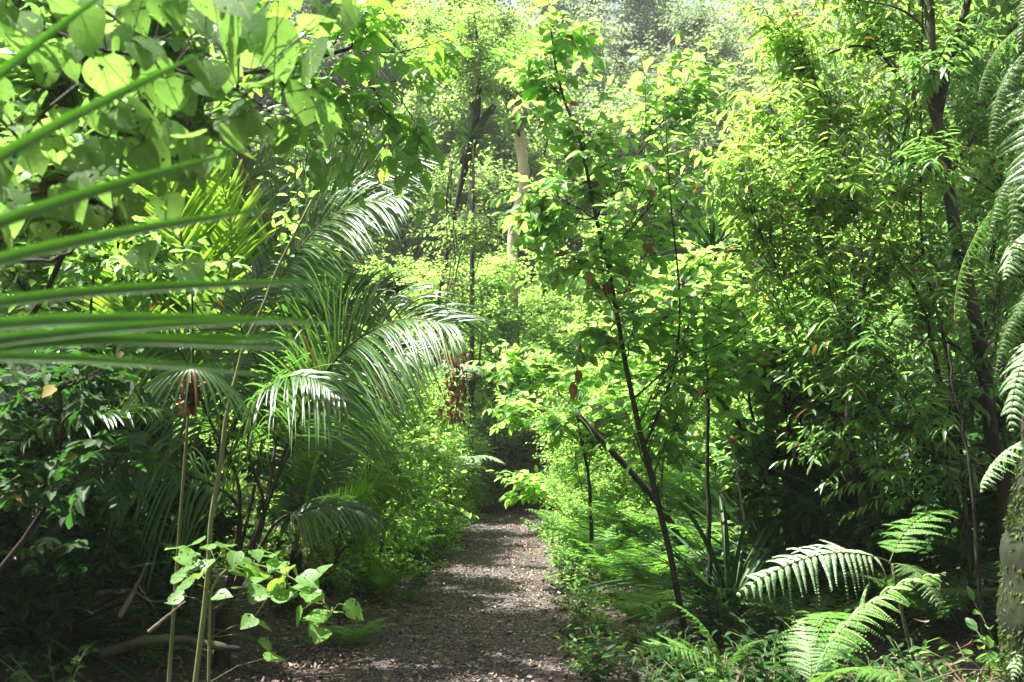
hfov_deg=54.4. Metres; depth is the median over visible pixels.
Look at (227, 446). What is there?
leafy shrub
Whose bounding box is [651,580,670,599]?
plant
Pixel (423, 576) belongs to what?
plant
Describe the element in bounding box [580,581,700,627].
fern
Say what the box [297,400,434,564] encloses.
leafy shrub
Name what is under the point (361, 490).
palm
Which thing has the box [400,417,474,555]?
leafy shrub
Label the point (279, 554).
plant
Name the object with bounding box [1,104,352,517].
palm
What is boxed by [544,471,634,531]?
fern
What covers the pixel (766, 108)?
forest tree
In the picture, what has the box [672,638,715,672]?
plant
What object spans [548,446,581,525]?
leafy shrub
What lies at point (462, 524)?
plant
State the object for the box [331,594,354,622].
plant
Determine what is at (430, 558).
plant
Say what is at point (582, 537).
fern
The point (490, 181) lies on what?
lime tree
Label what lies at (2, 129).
sapling
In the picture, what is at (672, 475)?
fern
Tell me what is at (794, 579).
plant
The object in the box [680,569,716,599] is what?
plant
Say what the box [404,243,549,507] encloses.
leafy shrub
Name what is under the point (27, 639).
flax
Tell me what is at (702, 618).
plant
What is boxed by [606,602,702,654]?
plant
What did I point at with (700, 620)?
plant
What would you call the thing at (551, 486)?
fern
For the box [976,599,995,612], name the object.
plant
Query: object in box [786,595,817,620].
plant
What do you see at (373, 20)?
tree
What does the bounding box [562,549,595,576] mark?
plant
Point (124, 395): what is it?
sapling
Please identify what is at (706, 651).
plant
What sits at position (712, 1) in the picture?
sky
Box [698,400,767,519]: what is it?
dead branch
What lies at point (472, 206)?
tree
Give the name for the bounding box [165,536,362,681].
sapling
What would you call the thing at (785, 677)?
plant
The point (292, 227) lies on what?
vine
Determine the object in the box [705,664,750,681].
plant
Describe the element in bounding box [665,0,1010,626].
tree
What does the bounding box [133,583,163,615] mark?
plant
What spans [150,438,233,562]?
dark shrub
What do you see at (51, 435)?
palm
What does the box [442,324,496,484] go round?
leafy shrub
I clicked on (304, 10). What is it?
forest tree
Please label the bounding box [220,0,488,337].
forest tree
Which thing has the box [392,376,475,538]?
leafy shrub
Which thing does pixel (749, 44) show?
forest tree
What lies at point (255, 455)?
leafy shrub
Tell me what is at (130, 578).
dark shrub
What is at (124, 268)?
shrub
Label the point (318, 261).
palm
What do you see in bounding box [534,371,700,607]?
grass tree
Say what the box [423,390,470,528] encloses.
leafy shrub
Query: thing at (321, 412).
leafy shrub
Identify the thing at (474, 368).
tree fern
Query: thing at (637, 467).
leafy shrub
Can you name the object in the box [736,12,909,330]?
forest tree
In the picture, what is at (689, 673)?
plant
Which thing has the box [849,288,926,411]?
sapling
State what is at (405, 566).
plant
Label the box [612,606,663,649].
plant
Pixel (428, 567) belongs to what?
plant
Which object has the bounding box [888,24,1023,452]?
sapling
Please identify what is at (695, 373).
leafy shrub
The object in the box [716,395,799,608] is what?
stem
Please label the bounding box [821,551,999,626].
fern
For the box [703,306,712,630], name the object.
stem
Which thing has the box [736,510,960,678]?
fern
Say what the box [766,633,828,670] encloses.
plant
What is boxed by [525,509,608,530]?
fern
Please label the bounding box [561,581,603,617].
plant
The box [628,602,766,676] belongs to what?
fern
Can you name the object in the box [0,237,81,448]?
sapling
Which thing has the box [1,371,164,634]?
dark shrub
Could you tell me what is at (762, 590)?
plant
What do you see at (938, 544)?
dark shrub
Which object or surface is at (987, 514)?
dark shrub
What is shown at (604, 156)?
forest tree
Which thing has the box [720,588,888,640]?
fern
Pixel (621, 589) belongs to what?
plant
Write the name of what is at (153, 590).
plant
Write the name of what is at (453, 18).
forest tree
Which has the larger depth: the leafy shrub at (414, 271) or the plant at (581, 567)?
the leafy shrub at (414, 271)
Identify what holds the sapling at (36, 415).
on the ground
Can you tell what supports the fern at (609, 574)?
on the ground
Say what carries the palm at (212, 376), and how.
on the ground
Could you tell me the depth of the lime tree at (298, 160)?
29.05 m
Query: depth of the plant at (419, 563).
12.11 m
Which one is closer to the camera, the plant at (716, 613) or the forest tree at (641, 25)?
the plant at (716, 613)
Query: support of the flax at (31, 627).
on the ground
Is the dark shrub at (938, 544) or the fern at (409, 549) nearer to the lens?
the dark shrub at (938, 544)
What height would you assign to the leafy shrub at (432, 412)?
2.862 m
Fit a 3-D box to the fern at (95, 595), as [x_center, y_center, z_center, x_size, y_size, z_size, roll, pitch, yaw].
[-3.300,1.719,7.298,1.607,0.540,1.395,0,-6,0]
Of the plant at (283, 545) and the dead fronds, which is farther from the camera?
the plant at (283, 545)
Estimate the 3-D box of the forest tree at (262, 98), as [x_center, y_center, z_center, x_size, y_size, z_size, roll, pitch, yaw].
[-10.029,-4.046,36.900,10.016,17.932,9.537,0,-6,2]
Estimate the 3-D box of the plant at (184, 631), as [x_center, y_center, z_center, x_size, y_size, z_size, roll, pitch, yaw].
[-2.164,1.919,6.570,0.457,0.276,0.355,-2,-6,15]
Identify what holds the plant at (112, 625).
on the ground
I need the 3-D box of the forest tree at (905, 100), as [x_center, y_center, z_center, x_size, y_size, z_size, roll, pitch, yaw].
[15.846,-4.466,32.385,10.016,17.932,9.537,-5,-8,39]
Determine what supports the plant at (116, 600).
on the ground
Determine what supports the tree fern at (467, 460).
on the ground
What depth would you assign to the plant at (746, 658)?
6.21 m
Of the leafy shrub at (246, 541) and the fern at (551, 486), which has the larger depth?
the fern at (551, 486)
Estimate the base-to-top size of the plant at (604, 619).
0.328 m
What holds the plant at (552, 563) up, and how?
on the path
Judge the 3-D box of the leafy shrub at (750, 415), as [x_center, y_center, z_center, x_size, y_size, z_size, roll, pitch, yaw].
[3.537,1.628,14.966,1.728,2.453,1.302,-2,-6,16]
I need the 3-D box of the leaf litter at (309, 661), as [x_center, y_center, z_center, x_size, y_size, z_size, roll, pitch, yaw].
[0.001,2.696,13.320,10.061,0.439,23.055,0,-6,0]
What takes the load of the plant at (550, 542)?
on the ground
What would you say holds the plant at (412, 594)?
on the ground
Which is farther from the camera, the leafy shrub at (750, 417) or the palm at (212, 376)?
the leafy shrub at (750, 417)
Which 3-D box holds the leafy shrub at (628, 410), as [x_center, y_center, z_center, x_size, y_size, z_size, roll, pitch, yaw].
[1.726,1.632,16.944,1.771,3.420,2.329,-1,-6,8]
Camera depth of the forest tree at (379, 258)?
47.65 m
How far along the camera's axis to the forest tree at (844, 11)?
48.89 m
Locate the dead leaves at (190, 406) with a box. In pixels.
[175,295,205,416]
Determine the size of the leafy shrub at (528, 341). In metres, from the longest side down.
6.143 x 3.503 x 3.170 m
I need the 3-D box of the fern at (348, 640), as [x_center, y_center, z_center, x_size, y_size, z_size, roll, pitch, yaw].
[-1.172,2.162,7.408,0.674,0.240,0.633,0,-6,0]
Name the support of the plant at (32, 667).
on the ground
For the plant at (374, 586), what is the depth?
9.91 m
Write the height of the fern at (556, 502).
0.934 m
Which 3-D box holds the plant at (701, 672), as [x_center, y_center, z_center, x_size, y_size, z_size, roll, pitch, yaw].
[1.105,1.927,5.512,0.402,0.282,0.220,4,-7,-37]
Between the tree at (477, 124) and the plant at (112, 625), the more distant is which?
the tree at (477, 124)
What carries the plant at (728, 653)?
on the ground
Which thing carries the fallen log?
on the ground
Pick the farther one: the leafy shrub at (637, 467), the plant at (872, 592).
the leafy shrub at (637, 467)
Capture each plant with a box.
[0,627,73,680]
[0,641,99,681]
[60,596,122,629]
[96,601,144,655]
[117,576,185,621]
[124,618,188,671]
[126,575,166,595]
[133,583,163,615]
[149,610,212,648]
[228,514,293,563]
[242,516,298,585]
[250,628,301,659]
[260,548,332,597]
[260,580,301,614]
[295,625,327,647]
[308,601,333,610]
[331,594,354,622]
[355,564,393,594]
[385,553,437,584]
[390,580,419,600]
[399,549,429,567]
[404,546,447,573]
[408,544,436,562]
[410,565,431,589]
[419,539,456,560]
[452,508,485,522]
[452,513,476,539]
[453,520,473,529]
[520,507,553,532]
[522,515,559,539]
[535,516,553,528]
[536,535,565,556]
[536,613,622,657]
[537,533,569,549]
[539,564,576,587]
[540,580,593,609]
[543,537,564,552]
[543,543,616,597]
[543,601,603,640]
[545,527,558,542]
[546,550,564,566]
[546,560,577,580]
[549,546,582,569]
[550,588,609,620]
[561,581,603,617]
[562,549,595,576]
[564,622,657,681]
[566,561,587,591]
[568,629,627,676]
[570,517,618,560]
[576,582,609,604]
[577,631,588,649]
[582,596,614,631]
[586,568,621,583]
[591,570,666,616]
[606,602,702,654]
[608,588,652,603]
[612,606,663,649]
[633,624,686,665]
[640,657,669,681]
[641,627,743,681]
[646,629,689,681]
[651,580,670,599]
[653,549,721,589]
[654,647,737,681]
[668,640,705,676]
[669,645,763,681]
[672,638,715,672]
[674,663,726,681]
[676,578,778,646]
[677,660,722,681]
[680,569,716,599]
[688,604,720,643]
[688,608,718,629]
[701,639,780,681]
[704,482,888,607]
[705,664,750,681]
[710,589,787,644]
[711,565,770,616]
[713,610,795,658]
[721,631,858,681]
[721,635,811,681]
[721,643,769,667]
[723,627,764,653]
[725,601,847,662]
[728,605,775,637]
[740,651,814,681]
[757,619,812,645]
[759,602,801,654]
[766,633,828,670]
[772,608,903,681]
[778,522,840,588]
[779,646,812,681]
[781,610,812,651]
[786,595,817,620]
[793,592,836,622]
[807,584,846,609]
[818,566,876,622]
[838,663,940,681]
[843,557,877,597]
[859,655,891,681]
[863,604,947,646]
[880,639,933,677]
[882,658,945,681]
[886,635,959,681]
[909,586,1007,681]
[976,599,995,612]
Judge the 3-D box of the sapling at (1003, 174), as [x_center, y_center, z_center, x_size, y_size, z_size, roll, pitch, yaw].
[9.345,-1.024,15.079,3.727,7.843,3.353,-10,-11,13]
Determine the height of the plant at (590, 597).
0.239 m
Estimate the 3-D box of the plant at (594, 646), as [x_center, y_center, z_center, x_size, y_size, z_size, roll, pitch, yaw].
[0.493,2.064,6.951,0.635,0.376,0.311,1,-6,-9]
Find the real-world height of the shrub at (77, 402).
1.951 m
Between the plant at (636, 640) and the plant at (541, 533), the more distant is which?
the plant at (541, 533)
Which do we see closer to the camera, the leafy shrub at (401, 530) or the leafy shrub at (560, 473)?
the leafy shrub at (401, 530)
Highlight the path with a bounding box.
[360,503,581,681]
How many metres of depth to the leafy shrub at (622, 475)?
12.21 m
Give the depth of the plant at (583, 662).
6.58 m
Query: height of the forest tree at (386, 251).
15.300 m
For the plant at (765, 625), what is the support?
on the ground
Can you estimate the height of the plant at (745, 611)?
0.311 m
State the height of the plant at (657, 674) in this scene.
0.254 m
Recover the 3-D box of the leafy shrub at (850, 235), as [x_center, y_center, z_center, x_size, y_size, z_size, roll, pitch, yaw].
[4.254,0.442,11.643,2.855,4.345,2.584,3,-3,-31]
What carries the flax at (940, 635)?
on the ground
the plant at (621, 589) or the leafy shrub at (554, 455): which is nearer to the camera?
the plant at (621, 589)
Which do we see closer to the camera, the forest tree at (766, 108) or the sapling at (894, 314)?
the sapling at (894, 314)
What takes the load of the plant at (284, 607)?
on the ground
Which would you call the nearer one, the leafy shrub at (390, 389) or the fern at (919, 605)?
the fern at (919, 605)
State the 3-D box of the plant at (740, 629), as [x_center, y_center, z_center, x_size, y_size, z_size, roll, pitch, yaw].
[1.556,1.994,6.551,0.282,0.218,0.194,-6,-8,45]
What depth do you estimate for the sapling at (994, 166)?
8.96 m
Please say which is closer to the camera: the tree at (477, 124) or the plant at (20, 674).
the plant at (20, 674)
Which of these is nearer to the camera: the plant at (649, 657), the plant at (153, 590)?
the plant at (649, 657)
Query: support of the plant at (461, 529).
on the ground
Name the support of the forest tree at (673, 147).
on the ground
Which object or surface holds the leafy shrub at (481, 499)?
on the ground
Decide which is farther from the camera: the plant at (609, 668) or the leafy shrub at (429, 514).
the leafy shrub at (429, 514)
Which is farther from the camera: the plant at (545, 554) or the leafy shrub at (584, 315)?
the leafy shrub at (584, 315)
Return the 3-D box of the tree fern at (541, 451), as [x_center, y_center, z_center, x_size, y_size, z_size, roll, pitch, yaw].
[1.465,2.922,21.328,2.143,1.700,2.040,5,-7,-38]
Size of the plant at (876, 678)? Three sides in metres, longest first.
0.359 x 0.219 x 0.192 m
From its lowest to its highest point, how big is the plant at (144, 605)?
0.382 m
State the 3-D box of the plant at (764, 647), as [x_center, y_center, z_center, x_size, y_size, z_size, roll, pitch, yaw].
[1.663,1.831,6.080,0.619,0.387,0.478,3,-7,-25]
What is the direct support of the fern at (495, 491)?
on the ground
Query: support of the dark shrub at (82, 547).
on the ground
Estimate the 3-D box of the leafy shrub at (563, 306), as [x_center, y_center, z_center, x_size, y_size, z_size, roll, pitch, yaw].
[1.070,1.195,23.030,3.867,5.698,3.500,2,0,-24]
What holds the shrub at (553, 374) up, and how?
on the ground
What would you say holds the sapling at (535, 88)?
on the ground
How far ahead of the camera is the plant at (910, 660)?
5.69 m
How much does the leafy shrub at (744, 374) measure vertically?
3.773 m
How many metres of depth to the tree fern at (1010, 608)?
4.69 m
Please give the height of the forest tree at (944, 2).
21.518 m
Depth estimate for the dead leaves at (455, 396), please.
12.47 m
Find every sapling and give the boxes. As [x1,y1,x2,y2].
[0,0,219,559]
[0,97,79,442]
[0,100,78,485]
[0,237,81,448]
[81,309,136,434]
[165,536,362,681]
[490,0,795,648]
[669,274,754,355]
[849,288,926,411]
[873,271,936,455]
[883,0,1023,464]
[884,228,1021,466]
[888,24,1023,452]
[892,0,1023,472]
[970,126,1023,231]
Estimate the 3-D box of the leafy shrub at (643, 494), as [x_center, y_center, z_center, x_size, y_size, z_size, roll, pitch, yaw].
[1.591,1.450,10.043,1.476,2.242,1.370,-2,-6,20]
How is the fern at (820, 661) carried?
on the ground
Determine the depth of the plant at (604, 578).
10.29 m
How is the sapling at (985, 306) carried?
on the ground
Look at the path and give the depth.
8.27 m
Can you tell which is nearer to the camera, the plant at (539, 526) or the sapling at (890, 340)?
the plant at (539, 526)
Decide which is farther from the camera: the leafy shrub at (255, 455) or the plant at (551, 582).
the leafy shrub at (255, 455)
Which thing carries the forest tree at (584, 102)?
on the ground
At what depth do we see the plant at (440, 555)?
12.85 m
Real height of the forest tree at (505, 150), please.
14.571 m
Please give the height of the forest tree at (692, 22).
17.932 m
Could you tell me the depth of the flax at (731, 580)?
7.42 m
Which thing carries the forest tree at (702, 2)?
on the ground
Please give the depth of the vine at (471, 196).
15.30 m
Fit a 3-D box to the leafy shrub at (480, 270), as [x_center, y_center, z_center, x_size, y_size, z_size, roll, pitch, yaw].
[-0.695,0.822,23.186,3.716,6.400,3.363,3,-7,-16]
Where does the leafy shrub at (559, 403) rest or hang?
on the ground
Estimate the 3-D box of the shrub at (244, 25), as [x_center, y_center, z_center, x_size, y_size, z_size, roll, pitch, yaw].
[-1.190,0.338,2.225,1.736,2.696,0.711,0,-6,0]
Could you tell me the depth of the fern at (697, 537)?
8.98 m
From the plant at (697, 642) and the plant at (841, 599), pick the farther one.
the plant at (841, 599)
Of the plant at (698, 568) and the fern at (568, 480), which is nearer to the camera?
the plant at (698, 568)
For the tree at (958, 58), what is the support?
on the ground
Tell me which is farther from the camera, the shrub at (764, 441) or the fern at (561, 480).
the fern at (561, 480)
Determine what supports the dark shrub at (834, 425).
on the ground
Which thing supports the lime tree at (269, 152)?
on the ground
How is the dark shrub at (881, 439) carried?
on the ground
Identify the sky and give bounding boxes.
[390,0,889,253]
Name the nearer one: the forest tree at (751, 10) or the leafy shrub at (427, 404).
the leafy shrub at (427, 404)
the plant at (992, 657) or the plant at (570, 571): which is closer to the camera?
the plant at (992, 657)
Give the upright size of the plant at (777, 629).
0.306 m
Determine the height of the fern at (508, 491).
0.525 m
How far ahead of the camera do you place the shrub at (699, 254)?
8.51 m
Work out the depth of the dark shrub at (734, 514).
8.97 m
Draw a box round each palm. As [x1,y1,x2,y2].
[0,0,349,375]
[0,350,214,564]
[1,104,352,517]
[56,90,283,624]
[63,254,498,669]
[113,369,253,681]
[166,104,438,616]
[219,407,414,610]
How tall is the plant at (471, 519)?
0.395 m
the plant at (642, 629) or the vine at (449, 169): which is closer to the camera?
the plant at (642, 629)
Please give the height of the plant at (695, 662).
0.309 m
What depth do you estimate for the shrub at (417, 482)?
9.69 m
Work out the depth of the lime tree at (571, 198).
32.14 m
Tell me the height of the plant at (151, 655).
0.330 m
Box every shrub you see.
[0,0,261,365]
[0,0,362,280]
[0,214,251,464]
[0,346,185,574]
[0,376,181,668]
[0,454,52,604]
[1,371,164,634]
[14,440,102,543]
[66,379,190,529]
[103,459,235,650]
[110,432,254,624]
[124,303,322,595]
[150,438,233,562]
[170,348,301,568]
[171,351,266,554]
[173,425,215,452]
[174,309,281,457]
[200,369,259,497]
[221,371,280,534]
[242,334,399,599]
[252,393,359,566]
[265,353,372,525]
[267,227,393,439]
[268,377,478,582]
[271,291,426,548]
[277,306,465,586]
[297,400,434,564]
[343,247,478,458]
[361,360,474,538]
[368,438,457,560]
[372,397,427,515]
[389,302,482,358]
[392,263,494,413]
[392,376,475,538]
[393,369,470,519]
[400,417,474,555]
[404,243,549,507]
[404,379,487,524]
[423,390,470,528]
[429,245,544,508]
[431,247,521,411]
[441,408,479,501]
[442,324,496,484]
[454,414,493,512]
[454,433,494,519]
[455,266,572,509]
[458,390,509,508]
[464,324,530,497]
[467,303,665,582]
[479,349,546,507]
[485,285,563,457]
[489,276,600,490]
[504,336,562,507]
[516,202,652,417]
[518,283,581,461]
[520,239,672,526]
[534,353,612,525]
[534,391,628,568]
[540,394,572,505]
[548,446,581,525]
[566,339,678,545]
[573,348,656,490]
[587,374,713,593]
[592,286,911,610]
[607,411,692,520]
[621,220,763,539]
[621,353,740,554]
[631,234,874,596]
[664,342,755,478]
[691,323,790,425]
[710,393,799,503]
[718,337,902,610]
[723,435,819,568]
[731,393,788,480]
[763,292,828,437]
[767,204,958,530]
[785,417,900,576]
[812,378,919,597]
[840,396,983,623]
[898,362,1023,578]
[957,395,1021,604]
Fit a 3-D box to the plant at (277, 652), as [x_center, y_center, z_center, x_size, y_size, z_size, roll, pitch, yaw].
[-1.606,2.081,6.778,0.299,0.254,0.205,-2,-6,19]
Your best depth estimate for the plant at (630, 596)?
8.71 m
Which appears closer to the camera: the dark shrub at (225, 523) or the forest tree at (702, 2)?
the dark shrub at (225, 523)
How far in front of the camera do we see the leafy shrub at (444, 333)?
25.21 m
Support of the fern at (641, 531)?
on the ground
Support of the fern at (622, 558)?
on the ground
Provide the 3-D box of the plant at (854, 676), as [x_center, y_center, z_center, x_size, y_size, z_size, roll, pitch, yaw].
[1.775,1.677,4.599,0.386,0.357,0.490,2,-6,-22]
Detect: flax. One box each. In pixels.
[0,393,244,669]
[0,448,284,681]
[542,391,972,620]
[572,483,864,668]
[649,383,1020,642]
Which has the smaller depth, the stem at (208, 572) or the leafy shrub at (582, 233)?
the stem at (208, 572)
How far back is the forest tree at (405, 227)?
37.81 m
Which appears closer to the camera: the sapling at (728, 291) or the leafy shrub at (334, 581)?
the leafy shrub at (334, 581)
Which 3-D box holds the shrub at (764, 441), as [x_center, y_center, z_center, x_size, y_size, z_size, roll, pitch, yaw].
[1.859,0.864,7.653,2.548,2.600,1.521,0,-6,0]
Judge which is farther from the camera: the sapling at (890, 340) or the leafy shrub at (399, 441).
the sapling at (890, 340)
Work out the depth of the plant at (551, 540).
14.85 m
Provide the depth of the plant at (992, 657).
5.15 m
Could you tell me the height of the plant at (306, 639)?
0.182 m
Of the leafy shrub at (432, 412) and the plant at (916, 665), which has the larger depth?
the leafy shrub at (432, 412)
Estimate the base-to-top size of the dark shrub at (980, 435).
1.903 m
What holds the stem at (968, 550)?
on the ground
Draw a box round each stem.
[193,199,312,681]
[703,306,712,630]
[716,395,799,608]
[918,0,975,647]
[947,344,986,663]
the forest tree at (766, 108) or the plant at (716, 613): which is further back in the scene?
the forest tree at (766, 108)
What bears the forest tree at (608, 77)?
on the ground
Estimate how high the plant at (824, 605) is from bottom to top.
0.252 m
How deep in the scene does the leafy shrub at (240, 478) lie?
12.28 m
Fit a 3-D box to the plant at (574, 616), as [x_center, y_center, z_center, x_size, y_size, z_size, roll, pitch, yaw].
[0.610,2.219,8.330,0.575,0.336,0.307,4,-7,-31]
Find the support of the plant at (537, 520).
on the path
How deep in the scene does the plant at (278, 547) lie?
9.38 m
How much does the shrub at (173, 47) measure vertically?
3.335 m
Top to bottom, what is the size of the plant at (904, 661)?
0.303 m
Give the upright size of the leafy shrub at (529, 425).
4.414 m
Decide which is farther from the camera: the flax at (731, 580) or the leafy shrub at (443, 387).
the leafy shrub at (443, 387)
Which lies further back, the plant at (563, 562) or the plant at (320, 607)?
the plant at (563, 562)
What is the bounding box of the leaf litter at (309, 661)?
[0,505,996,681]
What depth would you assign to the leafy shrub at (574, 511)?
11.91 m
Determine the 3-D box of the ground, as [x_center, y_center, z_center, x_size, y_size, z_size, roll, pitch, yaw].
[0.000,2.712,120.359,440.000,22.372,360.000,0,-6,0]
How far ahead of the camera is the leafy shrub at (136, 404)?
11.65 m
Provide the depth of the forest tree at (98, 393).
33.41 m
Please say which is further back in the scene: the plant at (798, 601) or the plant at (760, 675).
the plant at (798, 601)
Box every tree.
[0,0,474,246]
[4,92,118,410]
[177,105,343,460]
[185,0,306,429]
[190,0,383,446]
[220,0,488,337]
[248,84,429,361]
[262,0,439,256]
[333,51,506,377]
[340,74,505,356]
[345,0,542,441]
[346,173,453,290]
[361,0,531,269]
[372,0,516,257]
[372,79,586,390]
[378,0,587,513]
[414,20,592,388]
[434,9,579,506]
[436,0,693,360]
[449,31,570,315]
[510,76,680,363]
[513,0,739,314]
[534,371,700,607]
[547,48,679,359]
[554,64,761,380]
[564,48,681,317]
[593,150,816,576]
[598,0,783,364]
[606,0,772,299]
[637,58,838,347]
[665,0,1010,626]
[686,37,915,427]
[698,0,887,295]
[715,0,831,283]
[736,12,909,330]
[748,0,953,384]
[769,202,1008,622]
[826,0,996,350]
[851,0,1023,416]
[857,0,1023,644]
[935,1,1009,393]
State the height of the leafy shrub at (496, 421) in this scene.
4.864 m
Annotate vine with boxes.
[263,165,316,266]
[431,140,478,319]
[438,153,461,367]
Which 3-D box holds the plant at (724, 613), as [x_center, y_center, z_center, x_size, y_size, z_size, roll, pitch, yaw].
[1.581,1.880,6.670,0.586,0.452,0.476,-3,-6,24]
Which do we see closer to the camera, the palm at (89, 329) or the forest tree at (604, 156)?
the palm at (89, 329)
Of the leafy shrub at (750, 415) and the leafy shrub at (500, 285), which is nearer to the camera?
the leafy shrub at (750, 415)
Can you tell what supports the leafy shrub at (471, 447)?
on the ground
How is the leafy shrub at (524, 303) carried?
on the ground
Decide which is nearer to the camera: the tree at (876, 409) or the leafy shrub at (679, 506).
the tree at (876, 409)
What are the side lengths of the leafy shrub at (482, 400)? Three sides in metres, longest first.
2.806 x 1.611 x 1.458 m
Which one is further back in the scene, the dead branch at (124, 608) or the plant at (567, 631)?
the plant at (567, 631)
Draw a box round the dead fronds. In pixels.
[898,618,1011,681]
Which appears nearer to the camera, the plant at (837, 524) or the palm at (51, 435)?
the palm at (51, 435)
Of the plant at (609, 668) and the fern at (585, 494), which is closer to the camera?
the plant at (609, 668)
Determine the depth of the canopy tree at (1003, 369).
11.75 m
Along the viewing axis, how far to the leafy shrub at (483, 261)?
28.79 m
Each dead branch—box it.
[118,559,166,616]
[147,601,185,632]
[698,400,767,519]
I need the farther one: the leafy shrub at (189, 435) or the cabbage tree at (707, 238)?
the leafy shrub at (189, 435)
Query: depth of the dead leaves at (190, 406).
4.93 m
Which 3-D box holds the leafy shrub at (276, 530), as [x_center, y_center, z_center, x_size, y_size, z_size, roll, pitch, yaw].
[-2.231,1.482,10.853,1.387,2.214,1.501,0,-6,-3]
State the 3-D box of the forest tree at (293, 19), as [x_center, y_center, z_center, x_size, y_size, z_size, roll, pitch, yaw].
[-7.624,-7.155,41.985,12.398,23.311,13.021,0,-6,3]
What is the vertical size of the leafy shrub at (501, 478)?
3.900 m
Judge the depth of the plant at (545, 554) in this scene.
12.45 m
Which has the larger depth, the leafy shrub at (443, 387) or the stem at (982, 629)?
the leafy shrub at (443, 387)
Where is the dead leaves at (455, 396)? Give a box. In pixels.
[432,322,480,426]
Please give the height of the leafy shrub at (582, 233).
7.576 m
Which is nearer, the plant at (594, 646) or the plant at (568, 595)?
the plant at (594, 646)
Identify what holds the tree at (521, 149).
on the ground
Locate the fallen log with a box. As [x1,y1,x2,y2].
[99,634,240,657]
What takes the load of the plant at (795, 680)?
on the ground
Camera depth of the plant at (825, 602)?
7.69 m
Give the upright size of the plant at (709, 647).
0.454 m
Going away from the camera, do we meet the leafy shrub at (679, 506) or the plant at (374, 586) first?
the plant at (374, 586)
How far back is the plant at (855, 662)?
5.62 m
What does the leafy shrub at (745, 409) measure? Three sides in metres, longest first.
3.979 x 2.122 x 1.920 m
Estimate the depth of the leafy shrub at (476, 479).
21.00 m
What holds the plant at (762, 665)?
on the ground
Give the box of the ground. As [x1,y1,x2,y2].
[0,254,1007,681]
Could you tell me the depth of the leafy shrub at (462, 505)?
16.42 m
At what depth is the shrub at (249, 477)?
8.07 m
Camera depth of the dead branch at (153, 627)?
5.07 m
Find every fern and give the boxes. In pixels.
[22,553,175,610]
[319,617,396,646]
[343,560,422,593]
[370,521,445,555]
[401,455,503,544]
[406,353,494,396]
[477,486,510,505]
[492,485,536,505]
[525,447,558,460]
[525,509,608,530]
[530,478,573,499]
[539,490,593,512]
[543,513,624,557]
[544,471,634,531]
[548,464,584,492]
[560,534,659,583]
[567,495,716,559]
[568,477,665,547]
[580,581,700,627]
[585,532,706,589]
[622,508,762,596]
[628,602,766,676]
[629,453,739,564]
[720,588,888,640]
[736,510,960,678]
[778,572,945,681]
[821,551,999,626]
[954,0,1023,681]
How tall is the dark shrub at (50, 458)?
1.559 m
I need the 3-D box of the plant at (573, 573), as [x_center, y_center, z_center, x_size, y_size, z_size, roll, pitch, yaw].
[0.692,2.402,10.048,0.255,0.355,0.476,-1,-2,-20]
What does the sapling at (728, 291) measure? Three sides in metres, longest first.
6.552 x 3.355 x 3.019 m
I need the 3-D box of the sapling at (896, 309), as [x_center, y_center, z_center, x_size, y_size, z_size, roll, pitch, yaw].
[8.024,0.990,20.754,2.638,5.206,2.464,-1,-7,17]
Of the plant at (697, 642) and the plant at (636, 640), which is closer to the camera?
the plant at (697, 642)
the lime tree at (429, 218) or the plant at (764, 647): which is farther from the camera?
the lime tree at (429, 218)
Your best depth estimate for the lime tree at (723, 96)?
30.68 m
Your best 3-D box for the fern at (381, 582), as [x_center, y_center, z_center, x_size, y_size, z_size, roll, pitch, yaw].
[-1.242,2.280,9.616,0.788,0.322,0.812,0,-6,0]
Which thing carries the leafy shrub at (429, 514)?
on the ground
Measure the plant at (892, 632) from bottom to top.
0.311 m
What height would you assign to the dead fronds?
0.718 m
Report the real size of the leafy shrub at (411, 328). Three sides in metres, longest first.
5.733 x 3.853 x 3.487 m
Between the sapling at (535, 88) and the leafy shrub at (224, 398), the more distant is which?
the leafy shrub at (224, 398)
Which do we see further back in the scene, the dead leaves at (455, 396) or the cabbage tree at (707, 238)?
the dead leaves at (455, 396)
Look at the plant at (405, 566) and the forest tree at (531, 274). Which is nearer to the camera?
the plant at (405, 566)
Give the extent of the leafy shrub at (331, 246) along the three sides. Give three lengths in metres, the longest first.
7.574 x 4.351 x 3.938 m
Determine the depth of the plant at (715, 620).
6.43 m
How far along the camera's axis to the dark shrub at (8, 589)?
5.48 m
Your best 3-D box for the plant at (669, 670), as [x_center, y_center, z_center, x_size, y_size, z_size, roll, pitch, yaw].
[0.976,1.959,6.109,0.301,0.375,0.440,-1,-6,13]
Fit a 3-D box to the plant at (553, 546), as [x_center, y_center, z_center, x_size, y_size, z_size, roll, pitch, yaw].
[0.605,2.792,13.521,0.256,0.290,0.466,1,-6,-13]
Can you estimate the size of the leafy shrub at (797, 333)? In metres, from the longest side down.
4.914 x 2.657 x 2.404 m
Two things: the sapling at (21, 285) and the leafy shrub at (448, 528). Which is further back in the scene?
the leafy shrub at (448, 528)
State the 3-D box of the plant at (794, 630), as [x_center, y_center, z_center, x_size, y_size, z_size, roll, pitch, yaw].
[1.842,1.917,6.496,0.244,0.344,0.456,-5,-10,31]
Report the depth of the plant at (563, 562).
11.76 m
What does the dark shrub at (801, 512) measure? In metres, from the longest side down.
2.263 x 1.550 x 1.366 m

